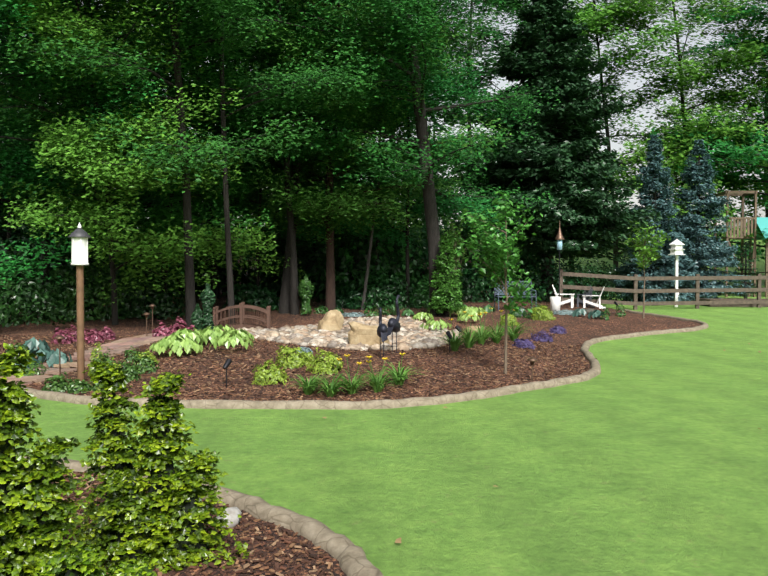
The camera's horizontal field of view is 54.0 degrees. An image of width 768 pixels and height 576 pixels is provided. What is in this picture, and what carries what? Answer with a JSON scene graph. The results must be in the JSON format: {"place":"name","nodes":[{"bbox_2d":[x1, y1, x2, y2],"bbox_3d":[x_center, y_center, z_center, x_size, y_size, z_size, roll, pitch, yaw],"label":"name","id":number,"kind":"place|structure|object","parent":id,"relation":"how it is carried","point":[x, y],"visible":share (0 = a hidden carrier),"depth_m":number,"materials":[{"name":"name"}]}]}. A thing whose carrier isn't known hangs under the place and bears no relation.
{"place":"outdoors","nodes":[
{"label":"outdoors","id":0,"kind":"place"},
{"bbox_2d":[5,0,767,227],"label":"sky","id":1,"kind":"structure","parent":0,"point":[631,85],"materials":[{"name":"white"}]},
{"bbox_2d":[12,229,767,575],"bbox_3d":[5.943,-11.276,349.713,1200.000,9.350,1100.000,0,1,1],"label":"lawn","id":2,"kind":"structure","parent":0,"point":[642,455],"depth_m":6.87,"materials":[{"name":"green plant"}]},
{"bbox_2d":[0,333,165,384],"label":"path pavers","id":3,"kind":"object","parent":2,"relation":"on","point":[119,346],"visible":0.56,"depth_m":13.20,"materials":[{"name":"stone"}]},
{"bbox_2d":[101,195,219,296],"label":"bush","id":4,"kind":"object","parent":2,"relation":"on","point":[171,284],"visible":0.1,"depth_m":32.26,"materials":[{"name":"green plant"}]},
{"bbox_2d":[22,468,346,575],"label":"bed mulch","id":5,"kind":"object","parent":2,"relation":"on","point":[335,567],"visible":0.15,"depth_m":4.49,"materials":[{"name":"brown wood"}]},
{"bbox_2d":[0,343,94,575],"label":"shrub","id":6,"kind":"object","parent":5,"relation":"on","point":[36,524],"visible":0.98,"depth_m":3.69,"materials":[{"name":"green plant"}]},
{"bbox_2d":[39,541,157,575],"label":"shrub","id":7,"kind":"object","parent":5,"relation":"on","point":[79,559],"visible":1,"depth_m":3.35,"materials":[{"name":"green plant"}]},
{"bbox_2d":[70,357,252,575],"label":"shrub","id":8,"kind":"object","parent":5,"relation":"on","point":[167,527],"visible":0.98,"depth_m":4.33,"materials":[{"name":"green plant"}]},
{"bbox_2d":[216,507,241,528],"bbox_3d":[-1.035,1.532,4.983,0.167,0.158,0.219,0,1,1],"label":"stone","id":9,"kind":"object","parent":5,"relation":"on","point":[232,512],"visible":0.54,"depth_m":4.95,"materials":[{"name":"white stone"}]},
{"bbox_2d":[23,455,382,575],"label":"kerb","id":10,"kind":"object","parent":2,"relation":"on","point":[348,554],"visible":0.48,"depth_m":4.91,"materials":[{"name":"stone"}]},
{"bbox_2d":[117,0,438,323],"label":"thin tree","id":11,"kind":"object","parent":2,"relation":"on","point":[315,86],"visible":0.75,"depth_m":19.51,"materials":[{"name":"green plant"}]},
{"bbox_2d":[234,216,324,295],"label":"bush","id":12,"kind":"object","parent":2,"relation":"on","point":[268,275],"visible":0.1,"depth_m":33.51,"materials":[{"name":"green plant"}]},
{"bbox_2d":[236,185,345,298],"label":"bush","id":13,"kind":"object","parent":2,"relation":"on","point":[263,277],"visible":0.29,"depth_m":31.24,"materials":[{"name":"green plant"}]},
{"bbox_2d":[153,0,437,313],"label":"twin tree","id":14,"kind":"object","parent":2,"relation":"on","point":[284,305],"depth_m":24.03,"materials":[{"name":"green plant"}]},
{"bbox_2d":[235,315,461,350],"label":"dry creek rocks","id":15,"kind":"object","parent":2,"relation":"on","point":[412,333],"visible":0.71,"depth_m":15.79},
{"bbox_2d":[348,321,389,344],"bbox_3d":[-0.295,0.890,14.633,0.805,0.521,0.686,0,1,1],"label":"boulder","id":16,"kind":"object","parent":15,"relation":"on","point":[362,333],"visible":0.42,"depth_m":14.33,"materials":[{"name":"stone"}]},
{"bbox_2d":[0,239,700,400],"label":"bed mulch","id":17,"kind":"object","parent":2,"relation":"on","point":[581,329],"visible":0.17,"depth_m":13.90,"materials":[{"name":"brown wood"}]},
{"bbox_2d":[0,272,29,326],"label":"edge bush","id":18,"kind":"object","parent":17,"relation":"on","point":[5,315],"visible":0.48,"depth_m":19.67,"materials":[{"name":"green plant"}]},
{"bbox_2d":[0,251,89,326],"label":"edge bush","id":19,"kind":"object","parent":17,"relation":"on","point":[37,293],"visible":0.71,"depth_m":20.04,"materials":[{"name":"green plant"}]},
{"bbox_2d":[0,216,118,296],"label":"bush","id":20,"kind":"object","parent":17,"relation":"on","point":[13,244],"visible":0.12,"depth_m":28.70,"materials":[{"name":"green plant"}]},
{"bbox_2d":[0,210,154,304],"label":"bush","id":21,"kind":"object","parent":17,"relation":"on","point":[59,243],"visible":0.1,"depth_m":27.61,"materials":[{"name":"green plant"}]},
{"bbox_2d":[68,222,90,380],"bbox_3d":[-4.448,0.281,11.037,0.310,2.490,0.305,0,1,1],"label":"lamp post","id":22,"kind":"object","parent":17,"relation":"on","point":[79,236],"visible":0.96,"depth_m":10.99,"materials":[{"name":"brown wood"}]},
{"bbox_2d":[6,190,154,302],"bbox_3d":[-11.401,-2.065,28.355,5.446,5.453,5.583,0,1,1],"label":"bush","id":23,"kind":"object","parent":17,"relation":"on","point":[62,259],"visible":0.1,"depth_m":27.71,"materials":[{"name":"green plant"}]},
{"bbox_2d":[0,0,162,317],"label":"tree","id":24,"kind":"object","parent":17,"relation":"on","point":[39,197],"visible":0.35,"depth_m":19.95,"materials":[{"name":"green plant"}]},
{"bbox_2d":[5,340,159,393],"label":"mixed green shrub","id":25,"kind":"object","parent":17,"relation":"on","point":[70,386],"visible":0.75,"depth_m":11.11,"materials":[{"name":"green plant"}]},
{"bbox_2d":[24,258,142,321],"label":"edge bush","id":26,"kind":"object","parent":17,"relation":"on","point":[98,308],"visible":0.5,"depth_m":21.02,"materials":[{"name":"green plant"}]},
{"bbox_2d":[0,1,171,274],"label":"tree","id":27,"kind":"object","parent":17,"relation":"on","point":[8,233],"visible":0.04,"depth_m":30.66,"materials":[{"name":"green plant"}]},
{"bbox_2d":[0,0,201,284],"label":"tree","id":28,"kind":"object","parent":17,"relation":"on","point":[104,82],"depth_m":35.31,"materials":[{"name":"green plant"}]},
{"bbox_2d":[0,0,219,289],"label":"tree","id":29,"kind":"object","parent":17,"relation":"on","point":[66,246],"visible":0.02,"depth_m":30.28,"materials":[{"name":"green plant"}]},
{"bbox_2d":[0,0,231,288],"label":"tree","id":30,"kind":"object","parent":17,"relation":"on","point":[11,262],"visible":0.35,"depth_m":18.32,"materials":[{"name":"green plant"}]},
{"bbox_2d":[88,342,158,383],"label":"shrub","id":31,"kind":"object","parent":17,"relation":"on","point":[150,356],"visible":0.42,"depth_m":11.79,"materials":[{"name":"green plant"}]},
{"bbox_2d":[51,316,197,343],"bbox_3d":[-5.471,0.909,15.892,2.890,0.494,1.650,-1,2,-26],"label":"heuchera","id":32,"kind":"object","parent":17,"relation":"on","point":[97,337],"visible":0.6,"depth_m":15.81,"materials":[{"name":"pink plant"}]},
{"bbox_2d":[0,0,281,230],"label":"tree","id":33,"kind":"object","parent":17,"relation":"on","point":[162,82],"depth_m":33.64,"materials":[{"name":"green plant"}]},
{"bbox_2d":[106,272,185,319],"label":"edge bush","id":34,"kind":"object","parent":17,"relation":"on","point":[160,300],"visible":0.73,"depth_m":21.75,"materials":[{"name":"green plant"}]},
{"bbox_2d":[0,0,305,324],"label":"maple tree","id":35,"kind":"object","parent":17,"relation":"on","point":[74,147],"visible":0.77,"depth_m":17.92,"materials":[{"name":"green plant"}]},
{"bbox_2d":[24,0,288,281],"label":"tree","id":36,"kind":"object","parent":17,"relation":"on","point":[150,95],"visible":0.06,"depth_m":32.33,"materials":[{"name":"green plant"}]},
{"bbox_2d":[0,0,324,328],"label":"tall tree","id":37,"kind":"object","parent":17,"relation":"on","point":[190,299],"visible":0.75,"depth_m":17.62,"materials":[{"name":"green plant"}]},
{"bbox_2d":[0,0,352,313],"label":"tree","id":38,"kind":"object","parent":17,"relation":"on","point":[158,220],"visible":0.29,"depth_m":21.31,"materials":[{"name":"green plant"}]},
{"bbox_2d":[100,186,259,296],"bbox_3d":[-9.088,-2.891,33.624,7.378,6.737,6.351,0,1,1],"label":"bush","id":39,"kind":"object","parent":17,"relation":"on","point":[222,280],"visible":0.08,"depth_m":32.76,"materials":[{"name":"green plant"}]},
{"bbox_2d":[190,303,204,330],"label":"shrub","id":40,"kind":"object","parent":17,"relation":"on","point":[197,317],"depth_m":16.54,"materials":[{"name":"green plant"}]},
{"bbox_2d":[152,208,247,293],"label":"bush","id":41,"kind":"object","parent":17,"relation":"on","point":[200,287],"visible":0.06,"depth_m":35.88,"materials":[{"name":"green plant"}]},
{"bbox_2d":[26,0,386,298],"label":"tree","id":42,"kind":"object","parent":17,"relation":"on","point":[216,289],"visible":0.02,"depth_m":30.77,"materials":[{"name":"green plant"}]},
{"bbox_2d":[200,283,215,329],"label":"evergreen column","id":43,"kind":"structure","parent":17,"relation":"on","point":[208,302],"depth_m":17.09,"materials":[{"name":"green plant"}]},
{"bbox_2d":[102,1,338,293],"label":"tree","id":44,"kind":"object","parent":17,"relation":"on","point":[225,283],"visible":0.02,"depth_m":34.11,"materials":[{"name":"green plant"}]},
{"bbox_2d":[213,302,270,330],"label":"garden bridge","id":45,"kind":"structure","parent":17,"relation":"on","point":[242,316],"depth_m":18.64,"materials":[{"name":"brown wood"}]},
{"bbox_2d":[221,284,279,311],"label":"edge bush","id":46,"kind":"object","parent":17,"relation":"on","point":[253,297],"visible":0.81,"depth_m":24.31,"materials":[{"name":"green plant"}]},
{"bbox_2d":[135,0,386,289],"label":"tree","id":47,"kind":"object","parent":17,"relation":"on","point":[248,165],"visible":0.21,"depth_m":25.93,"materials":[{"name":"green plant"}]},
{"bbox_2d":[233,191,356,296],"bbox_3d":[-3.700,-2.360,35.189,6.331,5.559,6.639,-1,2,-30],"label":"bush","id":48,"kind":"object","parent":17,"relation":"on","point":[278,287],"visible":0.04,"depth_m":33.37,"materials":[{"name":"green plant"}]},
{"bbox_2d":[185,1,414,292],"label":"tree","id":49,"kind":"object","parent":17,"relation":"on","point":[314,250],"depth_m":31.70,"materials":[{"name":"green plant"}]},
{"bbox_2d":[298,274,314,315],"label":"evergreen column","id":50,"kind":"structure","parent":17,"relation":"on","point":[306,295],"depth_m":22.43,"materials":[{"name":"green plant"}]},
{"bbox_2d":[15,307,604,367],"bbox_3d":[-0.487,0.965,17.895,15.718,0.654,2.574,-1,2,-38],"label":"blue hosta","id":51,"kind":"object","parent":17,"relation":"on","point":[33,344],"visible":0.73,"depth_m":13.36,"materials":[{"name":"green plant"}]},
{"bbox_2d":[128,0,498,314],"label":"twin tree","id":52,"kind":"object","parent":17,"relation":"on","point":[294,303],"visible":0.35,"depth_m":22.01,"materials":[{"name":"green plant"}]},
{"bbox_2d":[195,1,433,271],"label":"tree","id":53,"kind":"object","parent":17,"relation":"on","point":[308,254],"visible":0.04,"depth_m":33.19,"materials":[{"name":"green plant"}]},
{"bbox_2d":[150,306,486,356],"bbox_3d":[-0.483,0.832,17.810,2.451,0.573,12.589,1,2,31],"label":"lime hosta","id":54,"kind":"object","parent":17,"relation":"on","point":[178,342],"visible":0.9,"depth_m":13.44,"materials":[{"name":"green plant"}]},
{"bbox_2d":[317,310,343,330],"bbox_3d":[-1.361,0.859,19.226,0.674,0.604,0.694,0,1,1],"label":"boulder","id":55,"kind":"object","parent":17,"relation":"on","point":[332,320],"visible":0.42,"depth_m":19.04,"materials":[{"name":"stone"}]},
{"bbox_2d":[189,0,511,311],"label":"tree","id":56,"kind":"object","parent":17,"relation":"on","point":[315,205],"visible":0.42,"depth_m":22.95,"materials":[{"name":"green plant"}]},
{"bbox_2d":[336,286,377,308],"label":"edge bush","id":57,"kind":"object","parent":17,"relation":"on","point":[343,303],"visible":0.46,"depth_m":25.21,"materials":[{"name":"green plant"}]},
{"bbox_2d":[308,176,416,301],"bbox_3d":[-0.761,-1.857,28.802,4.563,4.982,5.267,0,1,1],"label":"bush","id":58,"kind":"object","parent":17,"relation":"on","point":[394,269],"visible":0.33,"depth_m":27.96,"materials":[{"name":"green plant"}]},
{"bbox_2d":[307,217,443,302],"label":"bush","id":59,"kind":"object","parent":17,"relation":"on","point":[345,279],"visible":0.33,"depth_m":27.43,"materials":[{"name":"green plant"}]},
{"bbox_2d":[266,0,490,286],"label":"tree","id":60,"kind":"object","parent":17,"relation":"on","point":[410,217],"visible":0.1,"depth_m":27.09,"materials":[{"name":"green plant"}]},
{"bbox_2d":[341,266,420,309],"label":"edge bush","id":61,"kind":"object","parent":17,"relation":"on","point":[381,297],"visible":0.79,"depth_m":25.07,"materials":[{"name":"green plant"}]},
{"bbox_2d":[377,307,387,355],"bbox_3d":[-0.028,0.770,13.066,0.196,0.858,0.728,0,1,1],"label":"crane statue","id":62,"kind":"object","parent":17,"relation":"on","point":[382,330],"visible":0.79,"depth_m":12.89,"materials":[{"name":"metal"}]},
{"bbox_2d":[261,0,521,307],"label":"tree","id":63,"kind":"object","parent":17,"relation":"on","point":[445,88],"visible":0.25,"depth_m":24.85,"materials":[{"name":"green plant"}]},
{"bbox_2d":[226,0,560,315],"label":"tree","id":64,"kind":"object","parent":17,"relation":"on","point":[426,166],"visible":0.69,"depth_m":21.34,"materials":[{"name":"green plant"}]},
{"bbox_2d":[305,2,481,309],"bbox_3d":[-0.059,-6.741,24.643,7.397,15.220,7.177,0,1,1],"label":"leaning tree","id":65,"kind":"object","parent":17,"relation":"on","point":[368,264],"visible":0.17,"depth_m":24.75,"materials":[{"name":"green plant"}]},
{"bbox_2d":[387,295,400,352],"bbox_3d":[0.192,0.653,13.712,0.202,1.059,0.738,0,1,13],"label":"crane statue","id":66,"kind":"object","parent":17,"relation":"on","point":[393,324],"visible":0.92,"depth_m":13.64,"materials":[{"name":"metal"}]},
{"bbox_2d":[338,77,464,229],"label":"tree","id":67,"kind":"object","parent":17,"relation":"on","point":[436,127],"depth_m":50.23,"materials":[{"name":"green plant"}]},
{"bbox_2d":[251,305,555,385],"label":"yellow-green shrubs","id":68,"kind":"object","parent":17,"relation":"on","point":[296,360],"visible":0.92,"depth_m":11.67,"materials":[{"name":"green plant"}]},
{"bbox_2d":[283,308,535,396],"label":"daylilies","id":69,"kind":"object","parent":17,"relation":"on","point":[467,340],"visible":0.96,"depth_m":10.73,"materials":[{"name":"green plant"}]},
{"bbox_2d":[333,300,494,315],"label":"hosta plants","id":70,"kind":"object","parent":17,"relation":"on","point":[407,311],"visible":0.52,"depth_m":22.79,"materials":[{"name":"green plant"}]},
{"bbox_2d":[399,279,449,307],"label":"edge bush","id":71,"kind":"object","parent":17,"relation":"on","point":[423,293],"visible":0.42,"depth_m":25.61,"materials":[{"name":"green plant"}]},
{"bbox_2d":[379,162,490,295],"bbox_3d":[2.287,-2.475,32.855,5.206,5.952,5.132,0,1,1],"label":"bush","id":72,"kind":"object","parent":17,"relation":"on","point":[425,251],"visible":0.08,"depth_m":32.42,"materials":[{"name":"green plant"}]},
{"bbox_2d":[297,309,580,353],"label":"plants","id":73,"kind":"object","parent":17,"relation":"on","point":[355,314],"visible":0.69,"depth_m":22.21,"materials":[{"name":"grey plant"}]},
{"bbox_2d":[427,231,466,316],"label":"conical shrub","id":74,"kind":"object","parent":17,"relation":"on","point":[450,289],"visible":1,"depth_m":21.97,"materials":[{"name":"green plant"}]},
{"bbox_2d":[388,6,507,236],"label":"tree","id":75,"kind":"object","parent":17,"relation":"on","point":[464,121],"visible":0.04,"depth_m":53.91,"materials":[{"name":"green plant"}]},
{"bbox_2d":[276,301,625,320],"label":"shrub","id":76,"kind":"object","parent":17,"relation":"on","point":[512,312],"visible":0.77,"depth_m":22.21,"materials":[{"name":"green plant"}]},
{"bbox_2d":[441,216,475,279],"bbox_3d":[2.289,-0.743,23.759,1.294,3.108,1.734,1,2,28],"label":"sapling","id":77,"kind":"object","parent":17,"relation":"on","point":[454,241],"visible":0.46,"depth_m":23.47,"materials":[{"name":"green plant"}]},
{"bbox_2d":[359,0,611,266],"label":"tree","id":78,"kind":"object","parent":17,"relation":"on","point":[488,75],"visible":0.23,"depth_m":41.53,"materials":[{"name":"green plant"}]},
{"bbox_2d":[449,256,524,302],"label":"edge bush","id":79,"kind":"object","parent":17,"relation":"on","point":[475,292],"visible":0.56,"depth_m":28.48,"materials":[{"name":"green plant"}]},
{"bbox_2d":[445,191,546,373],"bbox_3d":[1.756,-0.070,12.018,1.638,3.029,1.672,0,1,1],"label":"sapling","id":80,"kind":"object","parent":17,"relation":"on","point":[498,255],"visible":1,"depth_m":11.96,"materials":[{"name":"green plant"}]},
{"bbox_2d":[461,240,549,300],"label":"bush","id":81,"kind":"object","parent":17,"relation":"on","point":[518,263],"visible":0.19,"depth_m":29.19,"materials":[{"name":"green plant"}]},
{"bbox_2d":[494,281,536,309],"bbox_3d":[4.264,0.243,24.508,1.282,0.940,0.561,0,1,-7],"label":"garden bench","id":82,"kind":"object","parent":17,"relation":"on","point":[498,294],"visible":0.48,"depth_m":24.65,"materials":[{"name":"grey wood"}]},
{"bbox_2d":[511,325,566,348],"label":"purple flowers","id":83,"kind":"object","parent":17,"relation":"on","point":[545,337],"visible":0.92,"depth_m":17.31,"materials":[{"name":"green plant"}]},
{"bbox_2d":[511,262,589,301],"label":"edge bush","id":84,"kind":"object","parent":17,"relation":"on","point":[550,282],"visible":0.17,"depth_m":29.63,"materials":[{"name":"green plant"}]},
{"bbox_2d":[444,0,662,301],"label":"conifer tree","id":85,"kind":"object","parent":17,"relation":"on","point":[560,157],"visible":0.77,"depth_m":28.05,"materials":[{"name":"green plant"}]},
{"bbox_2d":[550,297,560,312],"bbox_3d":[5.331,0.521,23.455,0.340,0.500,0.331,0,1,1],"label":"planter","id":86,"kind":"object","parent":17,"relation":"on","point":[555,302],"visible":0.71,"depth_m":23.32,"materials":[{"name":"white paint"}]},
{"bbox_2d":[496,238,622,302],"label":"bush","id":87,"kind":"object","parent":17,"relation":"on","point":[571,282],"visible":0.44,"depth_m":28.56,"materials":[{"name":"green plant"}]},
{"bbox_2d":[555,221,564,296],"bbox_3d":[5.505,-0.650,23.645,0.310,2.920,0.302,0,1,1],"label":"bird feeder","id":88,"kind":"object","parent":17,"relation":"on","point":[559,238],"visible":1,"depth_m":23.57,"materials":[{"name":"blue paint"}]},
{"bbox_2d":[569,285,594,307],"bbox_3d":[7.118,0.304,27.093,0.815,0.817,0.640,0,1,-19],"label":"dark adirondack chair","id":89,"kind":"object","parent":17,"relation":"on","point":[585,294],"visible":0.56,"depth_m":26.99,"materials":[{"name":"grey paint"}]},
{"bbox_2d":[625,221,671,318],"bbox_3d":[7.811,-0.530,22.322,1.306,2.994,1.662,0,1,1],"label":"sapling","id":90,"kind":"object","parent":17,"relation":"on","point":[647,252],"visible":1,"depth_m":22.13,"materials":[{"name":"green plant"}]},
{"bbox_2d":[17,309,708,409],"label":"kerb","id":91,"kind":"structure","parent":2,"relation":"on","point":[593,371],"depth_m":9.95,"materials":[{"name":"concrete"}]},
{"bbox_2d":[298,219,461,297],"bbox_3d":[-0.247,-1.624,33.286,6.834,4.242,6.611,1,2,44],"label":"bush","id":92,"kind":"object","parent":2,"relation":"on","point":[421,262],"visible":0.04,"depth_m":31.95,"materials":[{"name":"green plant"}]},
{"bbox_2d":[459,0,627,267],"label":"sunlit tree","id":93,"kind":"object","parent":2,"relation":"on","point":[508,12],"visible":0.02,"depth_m":54.93,"materials":[{"name":"green plant"}]},
{"bbox_2d":[432,0,717,278],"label":"sunlit tree","id":94,"kind":"object","parent":2,"relation":"on","point":[512,37],"visible":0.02,"depth_m":50.65,"materials":[{"name":"green plant"}]},
{"bbox_2d":[554,255,627,300],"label":"bush","id":95,"kind":"object","parent":2,"relation":"on","point":[604,267],"visible":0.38,"depth_m":34.15,"materials":[{"name":"green plant"}]},
{"bbox_2d":[498,0,760,292],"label":"sunlit tree","id":96,"kind":"object","parent":2,"relation":"on","point":[619,60],"visible":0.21,"depth_m":43.33,"materials":[{"name":"green plant"}]},
{"bbox_2d":[613,134,695,301],"bbox_3d":[11.146,-2.782,31.082,3.432,7.102,3.336,1,2,33],"label":"blue spruce","id":97,"kind":"object","parent":2,"relation":"on","point":[654,169],"visible":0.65,"depth_m":30.77,"materials":[{"name":"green plant"}]},
{"bbox_2d":[542,0,767,254],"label":"sunlit tree","id":98,"kind":"object","parent":2,"relation":"on","point":[683,80],"visible":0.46,"depth_m":42.83,"materials":[{"name":"green plant"}]},
{"bbox_2d":[560,269,767,309],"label":"wooden fence","id":99,"kind":"object","parent":2,"relation":"on","point":[635,290],"visible":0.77,"depth_m":27.77,"materials":[{"name":"brown wood"}]},
{"bbox_2d":[659,139,752,300],"bbox_3d":[13.874,-2.885,33.105,4.100,7.220,4.090,-1,2,-27],"label":"blue spruce","id":100,"kind":"object","parent":2,"relation":"on","point":[695,230],"visible":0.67,"depth_m":32.46,"materials":[{"name":"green plant"}]},
{"bbox_2d":[649,0,767,263],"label":"sunlit tree","id":101,"kind":"object","parent":2,"relation":"on","point":[724,148],"visible":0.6,"depth_m":43.66,"materials":[{"name":"green plant"}]},
{"bbox_2d":[650,0,767,222],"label":"sunlit tree","id":102,"kind":"object","parent":2,"relation":"on","point":[730,31],"visible":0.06,"depth_m":50.62,"materials":[{"name":"green plant"}]},
{"bbox_2d":[699,299,767,306],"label":"raised bed box","id":103,"kind":"object","parent":2,"relation":"on","point":[737,305],"visible":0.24,"depth_m":29.10,"materials":[{"name":"brown wood"}]},
{"bbox_2d":[712,22,767,171],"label":"sunlit tree","id":104,"kind":"object","parent":2,"relation":"on","point":[756,33],"visible":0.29,"depth_m":46.85,"materials":[{"name":"green plant"}]},
{"bbox_2d":[714,191,767,297],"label":"wooden playset","id":105,"kind":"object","parent":2,"relation":"on","point":[759,223],"depth_m":38.95,"materials":[{"name":"brown wood"}]},
{"bbox_2d":[732,239,763,298],"bbox_3d":[17.519,-0.886,36.583,1.606,2.932,1.803,0,1,1],"label":"conifer","id":106,"kind":"object","parent":2,"relation":"on","point":[744,283],"visible":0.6,"depth_m":36.47,"materials":[{"name":"green plant"}]},
{"bbox_2d":[668,239,685,306],"bbox_3d":[11.280,-0.580,29.061,0.680,2.620,0.589,0,1,1],"label":"birdhouse","id":107,"kind":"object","parent":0,"point":[676,249],"depth_m":28.98,"materials":[{"name":"white paint"}]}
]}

